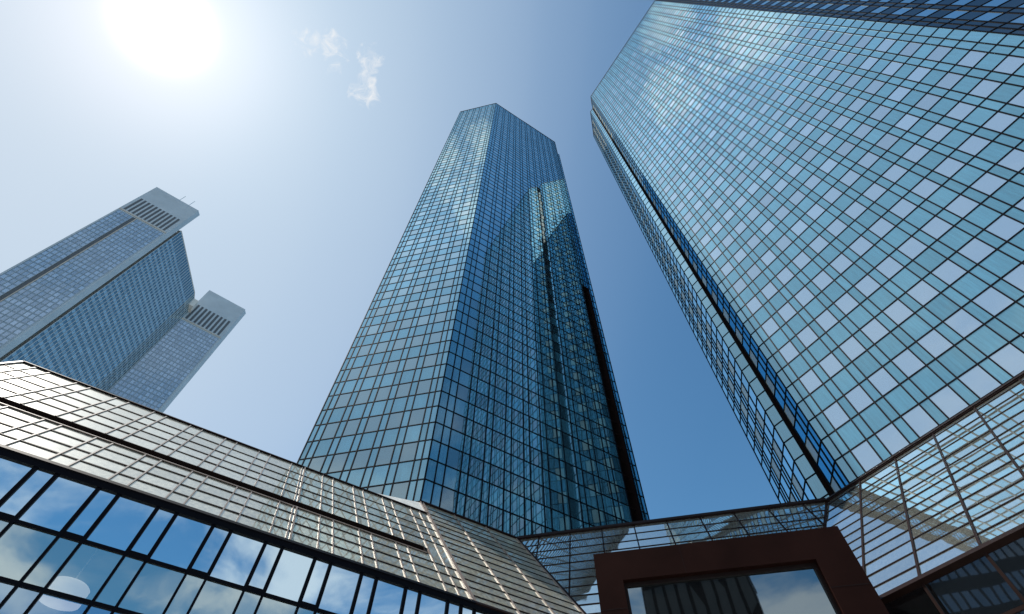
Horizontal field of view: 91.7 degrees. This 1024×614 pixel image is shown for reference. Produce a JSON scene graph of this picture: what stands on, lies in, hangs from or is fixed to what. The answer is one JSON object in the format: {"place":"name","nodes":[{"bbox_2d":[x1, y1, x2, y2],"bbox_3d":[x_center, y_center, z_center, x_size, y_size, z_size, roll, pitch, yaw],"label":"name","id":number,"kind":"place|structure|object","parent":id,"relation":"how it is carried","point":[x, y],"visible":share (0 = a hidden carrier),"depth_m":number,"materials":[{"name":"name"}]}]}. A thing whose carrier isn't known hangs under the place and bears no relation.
{"place":"outdoors","nodes":[
{"label":"outdoors","id":0,"kind":"place"},
{"bbox_2d":[0,187,245,412],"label":"office tower","id":1,"kind":"structure","parent":0,"point":[109,303],"depth_m":131.95,"materials":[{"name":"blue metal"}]},
{"bbox_2d":[0,210,216,409],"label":"window","id":2,"kind":"structure","parent":1,"relation":"in","point":[17,309],"depth_m":128.56,"materials":[{"name":"blue glass"}]},
{"bbox_2d":[0,0,778,518],"label":"sky","id":3,"kind":"structure","parent":0,"point":[305,138],"materials":[{"name":"blue"}]},
{"bbox_2d":[590,0,1023,574],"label":"office tower","id":4,"kind":"structure","parent":0,"point":[824,199],"depth_m":42.65,"materials":[{"name":"blue glass"}]},
{"bbox_2d":[762,318,778,336],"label":"window","id":5,"kind":"structure","parent":4,"relation":"in","point":[769,326],"depth_m":43.25,"materials":[{"name":"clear glass"}]},
{"bbox_2d":[777,302,795,321],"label":"window","id":6,"kind":"structure","parent":4,"relation":"in","point":[786,312],"depth_m":42.41,"materials":[{"name":"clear glass"}]},
{"bbox_2d":[779,341,798,362],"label":"window","id":7,"kind":"structure","parent":4,"relation":"in","point":[788,351],"depth_m":40.27,"materials":[{"name":"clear glass"}]},
{"bbox_2d":[792,252,810,269],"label":"window","id":8,"kind":"structure","parent":4,"relation":"in","point":[802,259],"depth_m":43.67,"materials":[{"name":"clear glass"}]},
{"bbox_2d":[794,287,813,306],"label":"window","id":9,"kind":"structure","parent":4,"relation":"in","point":[803,296],"depth_m":41.55,"materials":[{"name":"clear glass"}]},
{"bbox_2d":[797,326,817,347],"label":"window","id":10,"kind":"structure","parent":4,"relation":"in","point":[807,336],"depth_m":39.42,"materials":[{"name":"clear glass"}]},
{"bbox_2d":[799,369,821,392],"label":"window","id":11,"kind":"structure","parent":4,"relation":"in","point":[809,379],"depth_m":37.29,"materials":[{"name":"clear glass"}]},
{"bbox_2d":[809,236,828,252],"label":"window","id":12,"kind":"structure","parent":4,"relation":"in","point":[819,243],"depth_m":42.83,"materials":[{"name":"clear glass"}]},
{"bbox_2d":[812,271,832,289],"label":"window","id":13,"kind":"structure","parent":4,"relation":"in","point":[822,279],"depth_m":40.69,"materials":[{"name":"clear glass"}]},
{"bbox_2d":[815,309,837,330],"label":"window","id":14,"kind":"structure","parent":4,"relation":"in","point":[826,320],"depth_m":38.58,"materials":[{"name":"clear glass"}]},
{"bbox_2d":[819,353,842,376],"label":"window","id":15,"kind":"structure","parent":4,"relation":"in","point":[830,364],"depth_m":36.43,"materials":[{"name":"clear glass"}]},
{"bbox_2d":[823,402,848,428],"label":"window","id":16,"kind":"structure","parent":4,"relation":"in","point":[834,413],"depth_m":34.30,"materials":[{"name":"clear glass"}]},
{"bbox_2d":[826,219,846,236],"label":"window","id":17,"kind":"structure","parent":4,"relation":"in","point":[836,227],"depth_m":41.98,"materials":[{"name":"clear glass"}]},
{"bbox_2d":[830,254,851,273],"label":"window","id":18,"kind":"structure","parent":4,"relation":"in","point":[841,263],"depth_m":39.85,"materials":[{"name":"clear glass"}]},
{"bbox_2d":[835,292,857,313],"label":"window","id":19,"kind":"structure","parent":4,"relation":"in","point":[846,303],"depth_m":37.72,"materials":[{"name":"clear glass"}]},
{"bbox_2d":[839,336,864,359],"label":"window","id":20,"kind":"structure","parent":4,"relation":"in","point":[850,347],"depth_m":35.59,"materials":[{"name":"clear glass"}]},
{"bbox_2d":[844,201,866,218],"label":"window","id":21,"kind":"structure","parent":4,"relation":"in","point":[855,209],"depth_m":41.14,"materials":[{"name":"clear glass"}]},
{"bbox_2d":[845,385,872,412],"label":"window","id":22,"kind":"structure","parent":4,"relation":"in","point":[857,397],"depth_m":33.46,"materials":[{"name":"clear glass"}]},
{"bbox_2d":[849,236,872,255],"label":"window","id":23,"kind":"structure","parent":4,"relation":"in","point":[861,245],"depth_m":38.99,"materials":[{"name":"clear glass"}]},
{"bbox_2d":[851,441,881,470],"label":"window","id":24,"kind":"structure","parent":4,"relation":"in","point":[866,456],"depth_m":31.31,"materials":[{"name":"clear glass"}]},
{"bbox_2d":[855,275,879,296],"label":"window","id":25,"kind":"structure","parent":4,"relation":"in","point":[867,285],"depth_m":36.86,"materials":[{"name":"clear glass"}]},
{"bbox_2d":[863,183,885,200],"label":"window","id":26,"kind":"structure","parent":4,"relation":"in","point":[874,191],"depth_m":40.28,"materials":[{"name":"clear glass"}]},
{"bbox_2d":[861,318,888,342],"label":"window","id":27,"kind":"structure","parent":4,"relation":"in","point":[874,330],"depth_m":34.73,"materials":[{"name":"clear glass"}]},
{"bbox_2d":[869,218,893,237],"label":"window","id":28,"kind":"structure","parent":4,"relation":"in","point":[881,227],"depth_m":38.14,"materials":[{"name":"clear glass"}]},
{"bbox_2d":[868,368,897,394],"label":"window","id":29,"kind":"structure","parent":4,"relation":"in","point":[880,379],"depth_m":32.59,"materials":[{"name":"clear glass"}]},
{"bbox_2d":[876,256,902,277],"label":"window","id":30,"kind":"structure","parent":4,"relation":"in","point":[889,266],"depth_m":36.01,"materials":[{"name":"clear glass"}]},
{"bbox_2d":[876,423,908,454],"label":"window","id":31,"kind":"structure","parent":4,"relation":"in","point":[889,436],"depth_m":30.47,"materials":[{"name":"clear glass"}]},
{"bbox_2d":[882,164,906,181],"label":"window","id":32,"kind":"structure","parent":4,"relation":"in","point":[894,172],"depth_m":39.42,"materials":[{"name":"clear glass"}]},
{"bbox_2d":[883,300,912,324],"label":"window","id":33,"kind":"structure","parent":4,"relation":"in","point":[898,312],"depth_m":33.88,"materials":[{"name":"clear glass"}]},
{"bbox_2d":[889,198,916,217],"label":"window","id":34,"kind":"structure","parent":4,"relation":"in","point":[903,207],"depth_m":37.29,"materials":[{"name":"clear glass"}]},
{"bbox_2d":[892,349,924,376],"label":"window","id":35,"kind":"structure","parent":4,"relation":"in","point":[906,361],"depth_m":31.74,"materials":[{"name":"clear glass"}]},
{"bbox_2d":[898,237,926,258],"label":"window","id":36,"kind":"structure","parent":4,"relation":"in","point":[912,247],"depth_m":35.16,"materials":[{"name":"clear glass"}]},
{"bbox_2d":[902,145,928,162],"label":"window","id":37,"kind":"structure","parent":4,"relation":"in","point":[916,152],"depth_m":38.56,"materials":[{"name":"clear glass"}]},
{"bbox_2d":[902,405,937,436],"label":"window","id":38,"kind":"structure","parent":4,"relation":"in","point":[917,418],"depth_m":29.62,"materials":[{"name":"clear glass"}]},
{"bbox_2d":[907,280,938,304],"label":"window","id":39,"kind":"structure","parent":4,"relation":"in","point":[922,292],"depth_m":33.03,"materials":[{"name":"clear glass"}]},
{"bbox_2d":[911,178,939,197],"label":"window","id":40,"kind":"structure","parent":4,"relation":"in","point":[925,187],"depth_m":36.44,"materials":[{"name":"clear glass"}]},
{"bbox_2d":[917,329,952,357],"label":"window","id":41,"kind":"structure","parent":4,"relation":"in","point":[933,342],"depth_m":30.90,"materials":[{"name":"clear glass"}]},
{"bbox_2d":[921,217,951,238],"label":"window","id":42,"kind":"structure","parent":4,"relation":"in","point":[935,227],"depth_m":34.31,"materials":[{"name":"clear glass"}]},
{"bbox_2d":[923,124,951,141],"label":"window","id":43,"kind":"structure","parent":4,"relation":"in","point":[938,131],"depth_m":37.73,"materials":[{"name":"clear glass"}]},
{"bbox_2d":[929,386,967,417],"bbox_3d":[25.284,5.490,28.777,0.001,1.771,1.230,28,-61,-16],"label":"window","id":44,"kind":"structure","parent":4,"relation":"in","point":[950,403],"depth_m":28.76,"materials":[{"name":"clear glass"}]},
{"bbox_2d":[931,260,965,284],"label":"window","id":45,"kind":"structure","parent":4,"relation":"in","point":[947,271],"depth_m":32.17,"materials":[{"name":"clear glass"}]},
{"bbox_2d":[934,157,963,176],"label":"window","id":46,"kind":"structure","parent":4,"relation":"in","point":[949,166],"depth_m":35.59,"materials":[{"name":"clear glass"}]},
{"bbox_2d":[945,102,975,119],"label":"window","id":47,"kind":"structure","parent":4,"relation":"in","point":[960,111],"depth_m":36.87,"materials":[{"name":"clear glass"}]},
{"bbox_2d":[945,195,977,217],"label":"window","id":48,"kind":"structure","parent":4,"relation":"in","point":[961,206],"depth_m":33.45,"materials":[{"name":"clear glass"}]},
{"bbox_2d":[944,309,981,336],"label":"window","id":49,"kind":"structure","parent":4,"relation":"in","point":[963,323],"depth_m":30.04,"materials":[{"name":"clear glass"}]},
{"bbox_2d":[957,135,990,154],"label":"window","id":50,"kind":"structure","parent":4,"relation":"in","point":[973,144],"depth_m":34.73,"materials":[{"name":"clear glass"}]},
{"bbox_2d":[958,238,994,262],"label":"window","id":51,"kind":"structure","parent":4,"relation":"in","point":[975,250],"depth_m":31.32,"materials":[{"name":"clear glass"}]},
{"bbox_2d":[959,365,1000,397],"bbox_3d":[26.264,4.186,27.926,0.001,1.771,1.230,28,-61,-16],"label":"window","id":52,"kind":"structure","parent":4,"relation":"in","point":[980,382],"depth_m":27.91,"materials":[{"name":"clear glass"}]},
{"bbox_2d":[970,173,1006,194],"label":"window","id":53,"kind":"structure","parent":4,"relation":"in","point":[988,183],"depth_m":32.60,"materials":[{"name":"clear glass"}]},
{"bbox_2d":[972,287,1013,315],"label":"window","id":54,"kind":"structure","parent":4,"relation":"in","point":[991,300],"depth_m":29.19,"materials":[{"name":"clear glass"}]},
{"bbox_2d":[982,112,1017,131],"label":"window","id":55,"kind":"structure","parent":4,"relation":"in","point":[999,121],"depth_m":33.88,"materials":[{"name":"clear glass"}]},
{"bbox_2d":[985,215,1023,239],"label":"window","id":56,"kind":"structure","parent":4,"relation":"in","point":[1004,227],"depth_m":30.48,"materials":[{"name":"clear glass"}]},
{"bbox_2d":[990,344,1023,375],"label":"window","id":57,"kind":"structure","parent":4,"relation":"in","point":[1009,358],"depth_m":27.15,"materials":[{"name":"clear glass"}]},
{"bbox_2d":[997,149,1023,170],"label":"window","id":58,"kind":"structure","parent":4,"relation":"in","point":[1014,160],"depth_m":31.89,"materials":[{"name":"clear glass"}]},
{"bbox_2d":[1003,264,1023,290],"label":"window","id":59,"kind":"structure","parent":4,"relation":"in","point":[1015,277],"depth_m":28.71,"materials":[{"name":"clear glass"}]},
{"label":"ground","id":60,"kind":"structure","parent":0,"visible":0},
{"bbox_2d":[297,103,649,551],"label":"office tower","id":61,"kind":"structure","parent":60,"relation":"on","point":[475,379],"depth_m":49.86,"materials":[{"name":"blue glass"}]},
{"bbox_2d":[321,422,339,438],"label":"window","id":62,"kind":"structure","parent":61,"relation":"in","point":[330,430],"depth_m":40.39,"materials":[{"name":"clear glass"}]},
{"bbox_2d":[328,453,347,471],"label":"window","id":63,"kind":"structure","parent":61,"relation":"in","point":[337,464],"depth_m":37.18,"materials":[{"name":"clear glass"}]},
{"bbox_2d":[342,419,359,435],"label":"window","id":64,"kind":"structure","parent":61,"relation":"in","point":[351,427],"depth_m":40.17,"materials":[{"name":"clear glass"}]},
{"bbox_2d":[351,449,370,468],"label":"window","id":65,"kind":"structure","parent":61,"relation":"in","point":[361,458],"depth_m":36.94,"materials":[{"name":"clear glass"}]},
{"bbox_2d":[364,415,381,431],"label":"window","id":66,"kind":"structure","parent":61,"relation":"in","point":[373,422],"depth_m":39.93,"materials":[{"name":"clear glass"}]},
{"bbox_2d":[375,446,393,464],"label":"window","id":67,"kind":"structure","parent":61,"relation":"in","point":[385,453],"depth_m":36.71,"materials":[{"name":"blue glass"}]},
{"bbox_2d":[386,412,402,428],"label":"window","id":68,"kind":"structure","parent":61,"relation":"in","point":[394,421],"depth_m":39.69,"materials":[{"name":"blue glass"}]},
{"bbox_2d":[391,482,408,498],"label":"window","id":69,"kind":"structure","parent":61,"relation":"in","point":[399,490],"depth_m":33.69,"materials":[{"name":"blue glass"}]},
{"bbox_2d":[399,442,417,461],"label":"window","id":70,"kind":"structure","parent":61,"relation":"in","point":[408,450],"depth_m":36.47,"materials":[{"name":"blue glass"}]},
{"bbox_2d":[409,408,424,424],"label":"window","id":71,"kind":"structure","parent":61,"relation":"in","point":[417,415],"depth_m":39.45,"materials":[{"name":"blue glass"}]},
{"bbox_2d":[440,487,457,512],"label":"window","id":72,"kind":"structure","parent":61,"relation":"in","point":[449,497],"depth_m":33.86,"materials":[{"name":"blue glass"}]},
{"bbox_2d":[447,447,461,469],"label":"window","id":73,"kind":"structure","parent":61,"relation":"in","point":[454,456],"depth_m":36.82,"materials":[{"name":"blue glass"}]},
{"bbox_2d":[452,413,465,433],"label":"window","id":74,"kind":"structure","parent":61,"relation":"in","point":[459,422],"depth_m":39.78,"materials":[{"name":"blue glass"}]},
{"bbox_2d":[465,496,479,521],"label":"window","id":75,"kind":"structure","parent":61,"relation":"in","point":[472,509],"depth_m":34.37,"materials":[{"name":"blue glass"}]},
{"bbox_2d":[469,456,482,478],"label":"window","id":76,"kind":"structure","parent":61,"relation":"in","point":[476,465],"depth_m":37.34,"materials":[{"name":"blue glass"}]},
{"bbox_2d":[473,422,485,441],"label":"window","id":77,"kind":"structure","parent":61,"relation":"in","point":[479,430],"depth_m":40.31,"materials":[{"name":"blue glass"}]},
{"bbox_2d":[357,107,614,442],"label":"window","id":78,"kind":"structure","parent":61,"relation":"in","point":[487,330],"depth_m":67.19,"materials":[{"name":"blue glass"}]},
{"bbox_2d":[488,505,501,530],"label":"window","id":79,"kind":"structure","parent":61,"relation":"in","point":[495,514],"depth_m":34.88,"materials":[{"name":"blue glass"}]},
{"bbox_2d":[490,465,503,487],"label":"window","id":80,"kind":"structure","parent":61,"relation":"in","point":[497,474],"depth_m":37.86,"materials":[{"name":"blue glass"}]},
{"bbox_2d":[492,431,504,450],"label":"window","id":81,"kind":"structure","parent":61,"relation":"in","point":[498,439],"depth_m":40.85,"materials":[{"name":"blue glass"}]},
{"bbox_2d":[511,514,523,536],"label":"window","id":82,"kind":"structure","parent":61,"relation":"in","point":[517,523],"depth_m":35.45,"materials":[{"name":"blue glass"}]},
{"bbox_2d":[511,474,523,495],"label":"window","id":83,"kind":"structure","parent":61,"relation":"in","point":[517,486],"depth_m":38.37,"materials":[{"name":"blue glass"}]},
{"bbox_2d":[512,439,522,458],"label":"window","id":84,"kind":"structure","parent":61,"relation":"in","point":[517,447],"depth_m":41.35,"materials":[{"name":"blue glass"}]},
{"bbox_2d":[530,447,541,466],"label":"window","id":85,"kind":"structure","parent":61,"relation":"in","point":[536,459],"depth_m":41.88,"materials":[{"name":"blue glass"}]},
{"bbox_2d":[531,482,543,504],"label":"window","id":86,"kind":"structure","parent":61,"relation":"in","point":[537,490],"depth_m":38.89,"materials":[{"name":"blue glass"}]},
{"bbox_2d":[551,490,562,511],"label":"window","id":87,"kind":"structure","parent":61,"relation":"in","point":[556,498],"depth_m":39.40,"materials":[{"name":"blue glass"}]},
{"bbox_2d":[569,498,581,519],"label":"window","id":88,"kind":"structure","parent":61,"relation":"in","point":[575,507],"depth_m":39.92,"materials":[{"name":"blue glass"}]},
{"bbox_2d":[588,506,599,525],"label":"window","id":89,"kind":"structure","parent":61,"relation":"in","point":[594,520],"depth_m":40.47,"materials":[{"name":"blue glass"}]},
{"bbox_2d":[0,361,1023,613],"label":"podium building","id":90,"kind":"structure","parent":60,"relation":"on","point":[110,503],"depth_m":19.94,"materials":[{"name":"grey glass"}]},
{"bbox_2d":[0,457,32,498],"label":"window","id":91,"kind":"structure","parent":90,"relation":"in","point":[11,471],"depth_m":15.26,"materials":[{"name":"blue glass"}]},
{"bbox_2d":[0,523,55,580],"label":"window","id":92,"kind":"structure","parent":90,"relation":"in","point":[20,546],"depth_m":14.14,"materials":[{"name":"blue glass"}]},
{"bbox_2d":[19,476,95,530],"bbox_3d":[-14.007,6.047,15.398,1.152,1.680,0.001,28,-61,-16],"label":"window","id":93,"kind":"structure","parent":90,"relation":"in","point":[60,501],"depth_m":15.34,"materials":[{"name":"blue glass"}]},
{"bbox_2d":[28,593,87,613],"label":"window","id":94,"kind":"structure","parent":90,"relation":"in","point":[46,604],"depth_m":13.71,"materials":[{"name":"blue glass"}]},
{"bbox_2d":[48,543,122,599],"bbox_3d":[-12.465,7.751,14.562,1.152,1.380,0.009,28,-61,-16],"label":"window","id":95,"kind":"structure","parent":90,"relation":"in","point":[87,570],"depth_m":14.54,"materials":[{"name":"blue glass"}]},
{"bbox_2d":[87,496,154,550],"bbox_3d":[-12.448,6.880,15.916,1.152,1.680,0.001,28,-61,-16],"label":"window","id":96,"kind":"structure","parent":90,"relation":"in","point":[118,528],"depth_m":15.85,"materials":[{"name":"blue glass"}]},
{"bbox_2d":[118,562,184,613],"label":"window","id":97,"kind":"structure","parent":90,"relation":"in","point":[153,588],"depth_m":15.06,"materials":[{"name":"blue glass"}]},
{"bbox_2d":[151,514,210,568],"bbox_3d":[-10.890,7.714,16.433,1.152,1.680,0.002,28,-61,-16],"label":"window","id":98,"kind":"structure","parent":90,"relation":"in","point":[184,537],"depth_m":16.37,"materials":[{"name":"blue glass"}]},
{"bbox_2d":[189,580,242,613],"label":"window","id":99,"kind":"structure","parent":90,"relation":"in","point":[214,598],"depth_m":15.78,"materials":[{"name":"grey glass"}]},
{"bbox_2d":[0,469,472,613],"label":"window","id":100,"kind":"structure","parent":90,"relation":"in","point":[20,600],"depth_m":15.63,"materials":[{"name":"blue glass"}]},
{"bbox_2d":[210,532,263,585],"bbox_3d":[-9.331,8.548,16.951,1.152,1.680,0.004,28,-61,-16],"label":"window","id":101,"kind":"structure","parent":90,"relation":"in","point":[240,553],"depth_m":16.89,"materials":[{"name":"blue glass"}]},
{"bbox_2d":[0,449,503,613],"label":"window frame","id":102,"kind":"structure","parent":90,"relation":"in","point":[57,472],"depth_m":16.10,"materials":[{"name":"black metal"}]},
{"bbox_2d":[256,597,296,613],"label":"window","id":103,"kind":"structure","parent":90,"relation":"in","point":[268,605],"depth_m":16.49,"materials":[{"name":"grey glass"}]},
{"bbox_2d":[266,549,312,601],"bbox_3d":[-7.772,9.382,17.469,1.152,1.680,0.004,28,-61,-16],"label":"window","id":104,"kind":"structure","parent":90,"relation":"in","point":[289,577],"depth_m":17.41,"materials":[{"name":"blue glass"}]},
{"bbox_2d":[319,565,359,613],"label":"window","id":105,"kind":"structure","parent":90,"relation":"in","point":[338,595],"depth_m":17.93,"materials":[{"name":"blue glass"}]},
{"bbox_2d":[370,579,403,613],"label":"window","id":106,"kind":"structure","parent":90,"relation":"in","point":[388,596],"depth_m":18.65,"materials":[{"name":"blue glass"}]},
{"bbox_2d":[419,593,445,613],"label":"window","id":107,"kind":"structure","parent":90,"relation":"in","point":[428,604],"depth_m":19.38,"materials":[{"name":"blue glass"}]},
{"bbox_2d":[885,587,939,613],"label":"window","id":108,"kind":"structure","parent":90,"relation":"in","point":[917,601],"depth_m":19.01,"materials":[{"name":"black glass"}]},
{"bbox_2d":[921,553,1023,613],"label":"window frame","id":109,"kind":"structure","parent":90,"relation":"in","point":[1020,608],"depth_m":17.21,"materials":[{"name":"brown metal"}]},
{"bbox_2d":[926,556,1023,613],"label":"window","id":110,"kind":"structure","parent":90,"relation":"in","point":[976,587],"depth_m":17.72,"materials":[{"name":"glass"}]},
{"bbox_2d":[988,537,1023,596],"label":"window","id":111,"kind":"structure","parent":90,"relation":"in","point":[1009,558],"depth_m":17.19,"materials":[{"name":"glass"}]},
{"bbox_2d":[593,526,888,613],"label":"entrance portal","id":112,"kind":"object","parent":60,"relation":"on","point":[815,571],"visible":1,"depth_m":19.64,"materials":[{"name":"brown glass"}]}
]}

